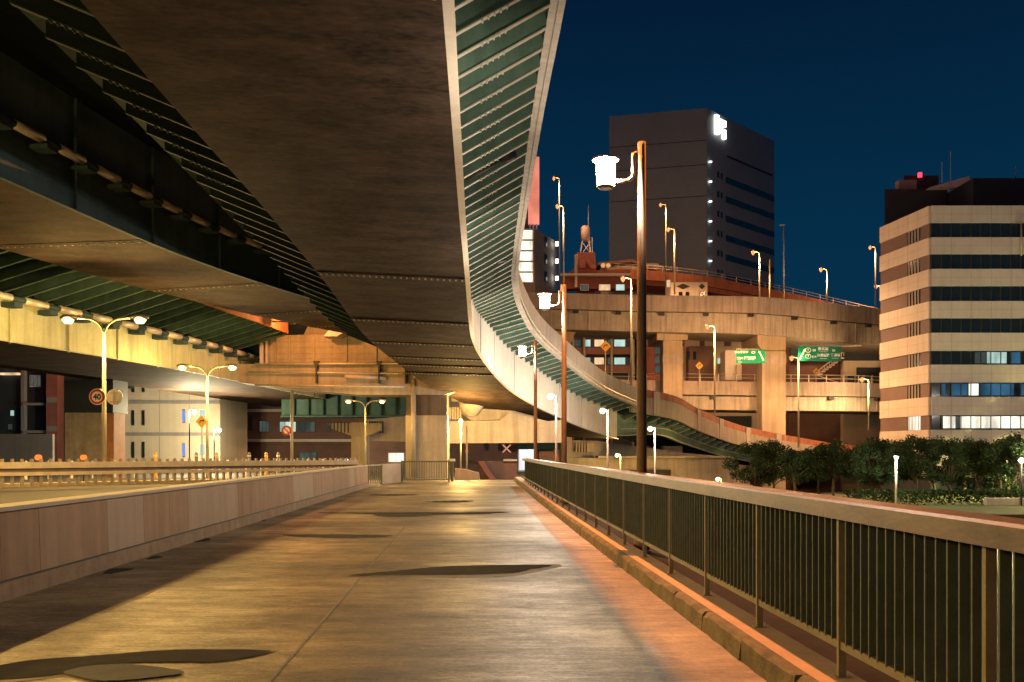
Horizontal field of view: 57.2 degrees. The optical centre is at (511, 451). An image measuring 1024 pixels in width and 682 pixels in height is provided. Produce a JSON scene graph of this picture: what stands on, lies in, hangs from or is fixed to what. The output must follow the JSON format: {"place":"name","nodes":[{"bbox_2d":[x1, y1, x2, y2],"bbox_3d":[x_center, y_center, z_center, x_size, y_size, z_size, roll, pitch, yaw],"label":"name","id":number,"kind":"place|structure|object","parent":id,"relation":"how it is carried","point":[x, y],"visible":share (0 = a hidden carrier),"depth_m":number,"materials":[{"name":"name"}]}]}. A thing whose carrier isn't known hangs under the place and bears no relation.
{"place":"outdoors","nodes":[
{"label":"outdoors","id":0,"kind":"place"},
{"bbox_2d":[64,379,127,477],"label":"pier","id":1,"kind":"structure","parent":0,"point":[83,423],"depth_m":58.05,"materials":[{"name":"concrete"}]},
{"bbox_2d":[0,478,234,503],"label":"road","id":2,"kind":"structure","parent":0,"point":[15,494],"depth_m":30.48,"materials":[{"name":"asphalt"}]},
{"bbox_2d":[59,314,148,480],"bbox_3d":[-15.644,-1.920,36.000,3.387,6.711,0.304,0,0,0],"label":"double street lamp","id":3,"kind":"object","parent":2,"relation":"on","point":[71,318],"visible":0.99,"depth_m":35.95,"materials":[{"name":"metal"}]},
{"bbox_2d":[89,389,105,404],"bbox_3d":[-15.763,-2.100,35.691,0.620,0.620,0.079,0,0,0],"label":"speed sign","id":4,"kind":"object","parent":3,"relation":"attached to","point":[97,396],"visible":1,"depth_m":35.66,"materials":[{"name":"metal"}]},
{"bbox_2d":[106,389,122,404],"bbox_3d":[-15.205,-2.100,35.890,0.620,0.620,0.080,0,0,0],"label":"round pale sign","id":5,"kind":"object","parent":3,"relation":"attached to","point":[114,396],"visible":1,"depth_m":35.90,"materials":[{"name":"metal"}]},
{"bbox_2d":[0,479,225,487],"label":"road kerb","id":6,"kind":"structure","parent":2,"relation":"on","point":[54,484],"depth_m":34.23,"materials":[{"name":"concrete"}]},
{"bbox_2d":[0,458,357,486],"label":"guard rail","id":7,"kind":"object","parent":6,"relation":"on","point":[50,468],"visible":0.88,"depth_m":33.35,"materials":[{"name":"metal"}]},
{"bbox_2d":[247,403,371,467],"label":"brown long building","id":8,"kind":"structure","parent":0,"point":[314,438],"depth_m":95.00,"materials":[{"name":"brick"}]},
{"bbox_2d":[299,421,315,431],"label":"window","id":9,"kind":"structure","parent":8,"relation":"in","point":[304,426],"depth_m":94.91,"materials":[{"name":"glass"}]},
{"bbox_2d":[4,468,670,479],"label":"street ground","id":10,"kind":"structure","parent":0,"point":[521,474],"depth_m":66.12,"materials":[{"name":"asphalt"}]},
{"bbox_2d":[0,368,81,461],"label":"dark apartments","id":11,"kind":"structure","parent":10,"relation":"on","point":[32,419],"depth_m":81.55,"materials":[{"name":"brick"}]},
{"bbox_2d":[125,385,246,470],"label":"beige apartments","id":12,"kind":"structure","parent":10,"relation":"on","point":[157,421],"depth_m":78.00,"materials":[{"name":"paint"}]},
{"bbox_2d":[282,390,292,472],"bbox_3d":[-14.812,-1.368,61.958,0.740,6.056,0.275,0,0,0],"label":"bare pole","id":13,"kind":"object","parent":10,"relation":"on","point":[287,430],"visible":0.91,"depth_m":61.91,"materials":[{"name":"metal"}]},
{"bbox_2d":[239,322,454,477],"bbox_3d":[-10.808,-4.122,61.400,17.470,11.645,6.000,0,0,0],"label":"steel bent","id":14,"kind":"object","parent":10,"relation":"on","point":[301,358],"visible":0.66,"depth_m":60.20,"materials":[{"name":"paint"}]},
{"bbox_2d":[0,249,325,406],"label":"viaduct","id":15,"kind":"object","parent":14,"relation":"on","point":[38,298],"visible":0.66,"depth_m":46.71,"materials":[{"name":"metal"}]},
{"bbox_2d":[0,0,346,333],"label":"viaduct","id":16,"kind":"object","parent":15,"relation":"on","point":[95,180],"visible":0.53,"depth_m":30.05,"materials":[{"name":"concrete"}]},
{"bbox_2d":[9,0,636,438],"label":"curved viaduct","id":17,"kind":"object","parent":14,"relation":"on","point":[361,170],"visible":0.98,"depth_m":20.67,"materials":[{"name":"concrete"}]},
{"bbox_2d":[280,394,470,420],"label":"green girder","id":18,"kind":"object","parent":17,"relation":"attached to","point":[333,406],"visible":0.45,"depth_m":78.00,"materials":[{"name":"metal"}]},
{"bbox_2d":[449,398,560,443],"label":"yellow cross beam","id":19,"kind":"structure","parent":17,"relation":"attached to","point":[494,426],"depth_m":66.00,"materials":[{"name":"paint"}]},
{"bbox_2d":[329,421,381,466],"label":"slim pier","id":20,"kind":"structure","parent":10,"relation":"on","point":[355,430],"depth_m":64.70,"materials":[{"name":"paint"}]},
{"bbox_2d":[367,416,405,441],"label":"yellow side beam","id":21,"kind":"structure","parent":20,"relation":"on","point":[393,429],"depth_m":66.00,"materials":[{"name":"paint"}]},
{"bbox_2d":[345,399,385,464],"bbox_3d":[-9.147,-0.752,58.500,2.567,5.086,0.230,0,0,0],"label":"double street lamp","id":22,"kind":"object","parent":10,"relation":"on","point":[379,400],"visible":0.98,"depth_m":58.45,"materials":[{"name":"metal"}]},
{"bbox_2d":[519,228,557,292],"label":"lit white building","id":23,"kind":"structure","parent":10,"relation":"on","point":[538,260],"depth_m":141.35,"materials":[{"name":"paint"}]},
{"bbox_2d":[524,157,538,229],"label":"red sign panel","id":24,"kind":"object","parent":23,"relation":"on","point":[532,216],"visible":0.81,"depth_m":139.00,"materials":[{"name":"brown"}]},
{"bbox_2d":[559,252,630,293],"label":"red rooftop building","id":25,"kind":"structure","parent":10,"relation":"on","point":[584,276],"depth_m":122.80,"materials":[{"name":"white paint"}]},
{"bbox_2d":[580,205,592,251],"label":"water tank","id":26,"kind":"object","parent":25,"relation":"on","point":[585,233],"visible":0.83,"depth_m":126.56,"materials":[{"name":"metal"}]},
{"bbox_2d":[571,337,634,457],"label":"apartment building","id":27,"kind":"structure","parent":10,"relation":"on","point":[617,354],"depth_m":123.92,"materials":[{"name":"brick"}]},
{"bbox_2d":[648,333,687,398],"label":"viaduct pier","id":28,"kind":"structure","parent":10,"relation":"on","point":[671,363],"depth_m":104.20,"materials":[{"name":"paint"}]},
{"bbox_2d":[527,292,880,354],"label":"viaduct","id":29,"kind":"object","parent":28,"relation":"on","point":[796,323],"visible":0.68,"depth_m":102.92,"materials":[{"name":"paint"}]},
{"bbox_2d":[665,280,706,295],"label":"diamond wall building","id":30,"kind":"structure","parent":29,"relation":"on","point":[690,288],"depth_m":116.00,"materials":[{"name":"beige concrete"}]},
{"bbox_2d":[0,480,766,681],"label":"path","id":31,"kind":"structure","parent":0,"point":[586,611],"depth_m":9.65,"materials":[{"name":"concrete"}]},
{"bbox_2d":[64,664,184,680],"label":"path patch","id":32,"kind":"object","parent":31,"relation":"on","point":[108,672],"visible":1,"depth_m":6.76,"materials":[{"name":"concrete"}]},
{"bbox_2d":[0,648,275,681],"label":"path patch rim","id":33,"kind":"object","parent":31,"relation":"on","point":[40,677],"visible":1,"depth_m":7.15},
{"bbox_2d":[0,649,270,678],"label":"path patch","id":34,"kind":"object","parent":33,"relation":"on","point":[39,667],"visible":1,"depth_m":7.20,"materials":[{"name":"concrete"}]},
{"bbox_2d":[0,465,368,602],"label":"concrete wall","id":35,"kind":"structure","parent":31,"relation":"on","point":[46,543],"depth_m":13.88,"materials":[{"name":"paint"}]},
{"bbox_2d":[282,534,393,538],"bbox_3d":[-3.354,1.596,17.735,2.248,0.001,0.936,0,0,7],"label":"path patch rim","id":36,"kind":"object","parent":31,"relation":"on","point":[341,538],"visible":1,"depth_m":17.51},
{"bbox_2d":[284,534,391,537],"bbox_3d":[-3.335,1.592,17.773,2.146,0.001,0.862,0,0,0],"label":"path patch","id":37,"kind":"object","parent":36,"relation":"on","point":[334,535],"visible":1,"depth_m":17.88,"materials":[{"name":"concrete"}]},
{"bbox_2d":[268,484,441,681],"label":"path joint","id":38,"kind":"object","parent":31,"relation":"on","point":[299,647],"visible":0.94,"depth_m":8.99,"materials":[{"name":"concrete"}]},
{"bbox_2d":[363,463,382,483],"bbox_3d":[-6.641,1.085,44.850,0.110,1.030,3.428,0,0,6],"label":"picket fence","id":39,"kind":"object","parent":31,"relation":"on","point":[380,465],"visible":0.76,"depth_m":45.66,"materials":[{"name":"metal"}]},
{"bbox_2d":[383,463,400,483],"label":"concrete block","id":40,"kind":"structure","parent":31,"relation":"on","point":[391,473],"depth_m":48.15,"materials":[{"name":"concrete"}]},
{"bbox_2d":[401,460,449,481],"bbox_3d":[-4.634,1.025,50.300,2.653,1.150,0.121,0,0,-14],"label":"picket fence","id":41,"kind":"object","parent":31,"relation":"on","point":[448,461],"visible":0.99,"depth_m":50.27,"materials":[{"name":"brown metal"}]},
{"bbox_2d":[346,512,506,517],"bbox_3d":[-2.606,1.596,23.891,5.175,0.001,2.320,0,0,0],"label":"path patch rim","id":42,"kind":"object","parent":31,"relation":"on","point":[405,512],"visible":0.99,"depth_m":24.33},
{"bbox_2d":[319,512,503,516],"bbox_3d":[-2.612,1.592,23.961,4.999,0.001,2.092,0,0,0],"label":"path patch","id":43,"kind":"object","parent":42,"relation":"on","point":[408,514],"visible":1,"depth_m":24.27,"materials":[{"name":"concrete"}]},
{"bbox_2d":[366,564,561,576],"bbox_3d":[-0.715,1.596,12.657,2.833,0.001,1.387,0,0,0],"label":"path patch rim","id":44,"kind":"object","parent":31,"relation":"on","point":[517,573],"visible":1,"depth_m":12.22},
{"bbox_2d":[350,565,551,575],"bbox_3d":[-0.770,1.592,12.630,2.834,0.001,0.994,0,0,-13],"label":"path patch","id":45,"kind":"object","parent":44,"relation":"on","point":[471,569],"visible":1,"depth_m":12.60,"materials":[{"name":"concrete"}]},
{"bbox_2d":[369,441,560,470],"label":"brick shop building","id":46,"kind":"structure","parent":0,"point":[385,452],"depth_m":80.00,"materials":[{"name":"brown brick"}]},
{"bbox_2d":[518,449,533,470],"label":"window","id":47,"kind":"structure","parent":46,"relation":"in","point":[522,453],"depth_m":79.92,"materials":[{"name":"white glass"}]},
{"bbox_2d":[455,468,479,479],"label":"wall","id":48,"kind":"structure","parent":0,"point":[463,474],"depth_m":54.00,"materials":[{"name":"concrete"}]},
{"bbox_2d":[478,459,516,478],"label":"brown ramp wall","id":49,"kind":"structure","parent":0,"point":[505,469],"depth_m":57.00,"materials":[{"name":"concrete"}]},
{"bbox_2d":[609,108,773,294],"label":"dark tower","id":50,"kind":"structure","parent":0,"point":[709,179],"depth_m":147.57,"materials":[{"name":"grey concrete"}]},
{"bbox_2d":[726,177,773,201],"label":"ribbon window","id":51,"kind":"structure","parent":50,"relation":"in","point":[730,181],"depth_m":154.17,"materials":[{"name":"black glass"}]},
{"bbox_2d":[726,196,773,219],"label":"ribbon window","id":52,"kind":"structure","parent":50,"relation":"in","point":[729,200],"depth_m":154.17,"materials":[{"name":"black glass"}]},
{"bbox_2d":[726,215,773,237],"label":"ribbon window","id":53,"kind":"structure","parent":50,"relation":"in","point":[729,219],"depth_m":154.17,"materials":[{"name":"black glass"}]},
{"bbox_2d":[726,235,773,255],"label":"ribbon window","id":54,"kind":"structure","parent":50,"relation":"in","point":[731,239],"depth_m":154.17,"materials":[{"name":"black glass"}]},
{"bbox_2d":[726,254,773,273],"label":"ribbon window","id":55,"kind":"structure","parent":50,"relation":"in","point":[730,258],"depth_m":153.94,"materials":[{"name":"black glass"}]},
{"bbox_2d":[726,273,773,288],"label":"ribbon window","id":56,"kind":"structure","parent":50,"relation":"in","point":[739,279],"depth_m":153.45,"materials":[{"name":"black glass"}]},
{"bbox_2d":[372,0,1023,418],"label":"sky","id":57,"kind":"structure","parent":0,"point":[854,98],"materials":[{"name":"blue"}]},
{"bbox_2d":[606,372,880,414],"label":"deck viaduct","id":58,"kind":"object","parent":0,"point":[826,397],"visible":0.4,"depth_m":105.77,"materials":[{"name":"paint"}]},
{"bbox_2d":[720,350,755,381],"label":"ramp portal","id":59,"kind":"object","parent":58,"relation":"on","point":[729,364],"visible":0.67,"depth_m":121.00,"materials":[{"name":"beige concrete"}]},
{"bbox_2d":[845,375,879,383],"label":"railing","id":60,"kind":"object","parent":58,"relation":"on","point":[853,379],"depth_m":112.50,"materials":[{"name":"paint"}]},
{"bbox_2d":[614,263,873,307],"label":"distant viaduct","id":61,"kind":"object","parent":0,"point":[655,281],"visible":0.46,"depth_m":126.43,"materials":[{"name":"paint"}]},
{"bbox_2d":[735,349,764,362],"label":"green sign","id":62,"kind":"object","parent":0,"point":[750,355],"visible":1,"depth_m":96.50,"materials":[{"name":"metal"}]},
{"bbox_2d":[798,345,860,360],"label":"green sign","id":63,"kind":"object","parent":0,"point":[819,352],"visible":1,"depth_m":95.50,"materials":[{"name":"metal"}]},
{"bbox_2d":[786,489,878,493],"bbox_3d":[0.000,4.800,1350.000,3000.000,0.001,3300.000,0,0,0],"label":"ground","id":64,"kind":"structure","parent":0,"point":[829,491],"depth_m":113.88,"materials":[{"name":"soil"}]},
{"bbox_2d":[596,259,664,294],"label":"grey roof building","id":65,"kind":"structure","parent":64,"relation":"on","point":[609,265],"depth_m":134.00,"materials":[{"name":"brown concrete"}]},
{"bbox_2d":[635,339,659,448],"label":"narrow tower house","id":66,"kind":"structure","parent":64,"relation":"on","point":[653,359],"depth_m":128.00,"materials":[{"name":"paint"}]},
{"bbox_2d":[567,440,733,483],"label":"abutment wall","id":67,"kind":"structure","parent":64,"relation":"on","point":[697,466],"depth_m":88.00,"materials":[{"name":"paint"}]},
{"bbox_2d":[683,341,740,412],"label":"beige back building","id":68,"kind":"structure","parent":64,"relation":"on","point":[696,352],"depth_m":124.00,"materials":[{"name":"brown concrete"}]},
{"bbox_2d":[710,413,755,485],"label":"undercroft building","id":69,"kind":"structure","parent":64,"relation":"on","point":[746,419],"depth_m":122.00,"materials":[{"name":"concrete"}]},
{"bbox_2d":[612,390,872,473],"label":"exit ramp","id":70,"kind":"structure","parent":64,"relation":"on","point":[673,420],"depth_m":90.24,"materials":[{"name":"concrete"}]},
{"bbox_2d":[620,276,632,385],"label":"sodium lamp","id":71,"kind":"object","parent":70,"relation":"on","point":[623,278],"visible":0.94,"depth_m":79.93,"materials":[{"name":"metal"}]},
{"bbox_2d":[705,324,715,421],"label":"sodium lamp","id":72,"kind":"object","parent":70,"relation":"on","point":[708,326],"visible":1,"depth_m":91.94,"materials":[{"name":"metal"}]},
{"bbox_2d":[741,335,785,489],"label":"viaduct pier","id":73,"kind":"structure","parent":64,"relation":"on","point":[771,394],"depth_m":102.20,"materials":[{"name":"paint"}]},
{"bbox_2d":[786,347,881,489],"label":"stair building","id":74,"kind":"structure","parent":64,"relation":"on","point":[850,429],"depth_m":120.00,"materials":[{"name":"concrete"}]},
{"bbox_2d":[823,494,1023,518],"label":"grass","id":75,"kind":"structure","parent":0,"point":[1005,511],"depth_m":65.40,"materials":[{"name":"plant"}]},
{"bbox_2d":[722,440,788,486],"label":"park tree","id":76,"kind":"object","parent":75,"relation":"on","point":[761,452],"visible":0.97,"depth_m":73.91,"materials":[{"name":"green plant"}]},
{"bbox_2d":[749,438,792,488],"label":"park tree","id":77,"kind":"object","parent":75,"relation":"on","point":[776,446],"visible":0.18,"depth_m":79.69,"materials":[{"name":"green plant"}]},
{"bbox_2d":[776,448,824,490],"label":"park tree","id":78,"kind":"object","parent":75,"relation":"on","point":[793,469],"visible":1,"depth_m":70.75,"materials":[{"name":"green plant"}]},
{"bbox_2d":[806,438,868,495],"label":"park tree","id":79,"kind":"object","parent":75,"relation":"on","point":[834,470],"visible":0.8,"depth_m":71.76,"materials":[{"name":"green plant"}]},
{"bbox_2d":[847,436,905,500],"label":"park tree","id":80,"kind":"object","parent":75,"relation":"on","point":[877,453],"visible":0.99,"depth_m":69.02,"materials":[{"name":"green plant"}]},
{"bbox_2d":[877,439,924,494],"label":"park tree","id":81,"kind":"object","parent":75,"relation":"on","point":[903,476],"visible":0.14,"depth_m":79.18,"materials":[{"name":"green plant"}]},
{"bbox_2d":[885,434,944,500],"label":"park tree","id":82,"kind":"object","parent":75,"relation":"on","point":[920,444],"visible":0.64,"depth_m":72.22,"materials":[{"name":"green plant"}]},
{"bbox_2d":[843,488,1023,504],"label":"hedge","id":83,"kind":"object","parent":75,"relation":"on","point":[917,495],"visible":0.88,"depth_m":67.30,"materials":[{"name":"green plant"}]},
{"bbox_2d":[908,435,964,495],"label":"park tree","id":84,"kind":"object","parent":75,"relation":"on","point":[942,467],"visible":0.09,"depth_m":78.72,"materials":[{"name":"green plant"}]},
{"bbox_2d":[911,436,985,502],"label":"park tree","id":85,"kind":"object","parent":75,"relation":"on","point":[950,474],"visible":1,"depth_m":69.85,"materials":[{"name":"green plant"}]},
{"bbox_2d":[961,438,1003,500],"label":"park tree","id":86,"kind":"object","parent":75,"relation":"on","point":[978,445],"visible":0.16,"depth_m":71.89,"materials":[{"name":"green plant"}]},
{"bbox_2d":[973,442,1019,492],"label":"park tree","id":87,"kind":"object","parent":75,"relation":"on","point":[998,476],"visible":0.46,"depth_m":69.85,"materials":[{"name":"green plant"}]},
{"bbox_2d":[980,431,1023,497],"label":"park tree","id":88,"kind":"object","parent":75,"relation":"on","point":[1015,446],"visible":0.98,"depth_m":68.04,"materials":[{"name":"green plant"}]},
{"bbox_2d":[982,481,1023,497],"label":"hedge","id":89,"kind":"object","parent":75,"relation":"on","point":[1005,485],"visible":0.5,"depth_m":71.36,"materials":[{"name":"green plant"}]},
{"bbox_2d":[984,498,1023,505],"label":"bench wall","id":90,"kind":"structure","parent":75,"relation":"on","point":[1002,501],"depth_m":66.20,"materials":[{"name":"concrete"}]},
{"bbox_2d":[879,151,1023,493],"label":"office building","id":91,"kind":"structure","parent":0,"point":[951,322],"depth_m":84.94,"materials":[{"name":"concrete"}]},
{"bbox_2d":[908,289,920,306],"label":"side window","id":92,"kind":"structure","parent":91,"relation":"in","point":[914,298],"depth_m":87.44,"materials":[{"name":"beige glass"}]},
{"bbox_2d":[908,321,920,336],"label":"side window","id":93,"kind":"structure","parent":91,"relation":"in","point":[914,329],"depth_m":87.44,"materials":[{"name":"beige glass"}]},
{"bbox_2d":[908,384,920,398],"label":"side window","id":94,"kind":"structure","parent":91,"relation":"in","point":[914,391],"depth_m":87.44,"materials":[{"name":"beige glass"}]},
{"bbox_2d":[930,223,1023,236],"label":"ribbon window","id":95,"kind":"structure","parent":91,"relation":"in","point":[936,229],"depth_m":84.93,"materials":[{"name":"black glass"}]},
{"bbox_2d":[930,254,1023,268],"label":"ribbon window","id":96,"kind":"structure","parent":91,"relation":"in","point":[941,261],"depth_m":84.93,"materials":[{"name":"black glass"}]},
{"bbox_2d":[930,286,1023,300],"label":"ribbon window","id":97,"kind":"structure","parent":91,"relation":"in","point":[937,293],"depth_m":84.93,"materials":[{"name":"black glass"}]},
{"bbox_2d":[930,318,1023,332],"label":"ribbon window","id":98,"kind":"structure","parent":91,"relation":"in","point":[941,325],"depth_m":84.93,"materials":[{"name":"black glass"}]},
{"bbox_2d":[930,351,1023,364],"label":"ribbon window","id":99,"kind":"structure","parent":91,"relation":"in","point":[936,357],"depth_m":84.93,"materials":[{"name":"black glass"}]},
{"bbox_2d":[930,383,1023,396],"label":"ribbon window","id":100,"kind":"structure","parent":91,"relation":"in","point":[936,389],"depth_m":84.93,"materials":[{"name":"blue glass"}]},
{"bbox_2d":[930,415,1023,429],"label":"ribbon window","id":101,"kind":"structure","parent":91,"relation":"in","point":[937,422],"depth_m":84.93,"materials":[{"name":"white glass"}]},
{"bbox_2d":[997,549,1012,681],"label":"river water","id":102,"kind":"structure","parent":0,"point":[997,616],"depth_m":27.32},
{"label":"bridge deck","id":103,"kind":"structure","parent":0,"visible":0},
{"bbox_2d":[176,364,237,477],"bbox_3d":[-15.254,-1.380,47.000,3.066,6.075,0.275,0,0,0],"label":"double street lamp","id":104,"kind":"object","parent":103,"relation":"on","point":[229,366],"visible":0.99,"depth_m":46.95,"materials":[{"name":"metal"}]},
{"bbox_2d":[514,477,818,681],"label":"kerb","id":105,"kind":"structure","parent":103,"relation":"on","point":[767,664],"depth_m":8.51,"materials":[{"name":"concrete"}]},
{"bbox_2d":[516,477,865,681],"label":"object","id":106,"kind":"structure","parent":103,"relation":"on","point":[815,665],"depth_m":8.20,"materials":[{"name":"concrete"}]},
{"bbox_2d":[522,458,1023,681],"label":"bridge railing","id":107,"kind":"object","parent":106,"relation":"on","point":[902,592],"visible":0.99,"depth_m":5.84,"materials":[{"name":"metal"}]},
{"bbox_2d":[527,480,899,681],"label":"bridge ledge","id":108,"kind":"object","parent":103,"relation":"attached to","point":[864,671],"visible":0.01,"depth_m":8.78,"materials":[{"name":"concrete"}]},
{"bbox_2d":[518,340,536,487],"bbox_3d":[0.715,-1.702,42.000,0.930,6.600,0.430,0,0,0],"label":"lantern lamp","id":109,"kind":"object","parent":108,"relation":"on","point":[535,399],"visible":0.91,"depth_m":41.94,"materials":[{"name":"metal"}]},
{"bbox_2d":[537,284,567,504],"bbox_3d":[1.229,-1.725,28.200,0.930,6.600,0.430,0,0,0],"label":"lantern lamp","id":110,"kind":"object","parent":108,"relation":"on","point":[563,410],"visible":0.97,"depth_m":28.14,"materials":[{"name":"metal"}]},
{"bbox_2d":[592,141,649,550],"bbox_3d":[1.765,-1.716,15.200,0.930,6.600,0.430,0,0,0],"label":"lantern lamp","id":111,"kind":"object","parent":108,"relation":"on","point":[606,159],"visible":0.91,"depth_m":15.14,"materials":[{"name":"metal"}]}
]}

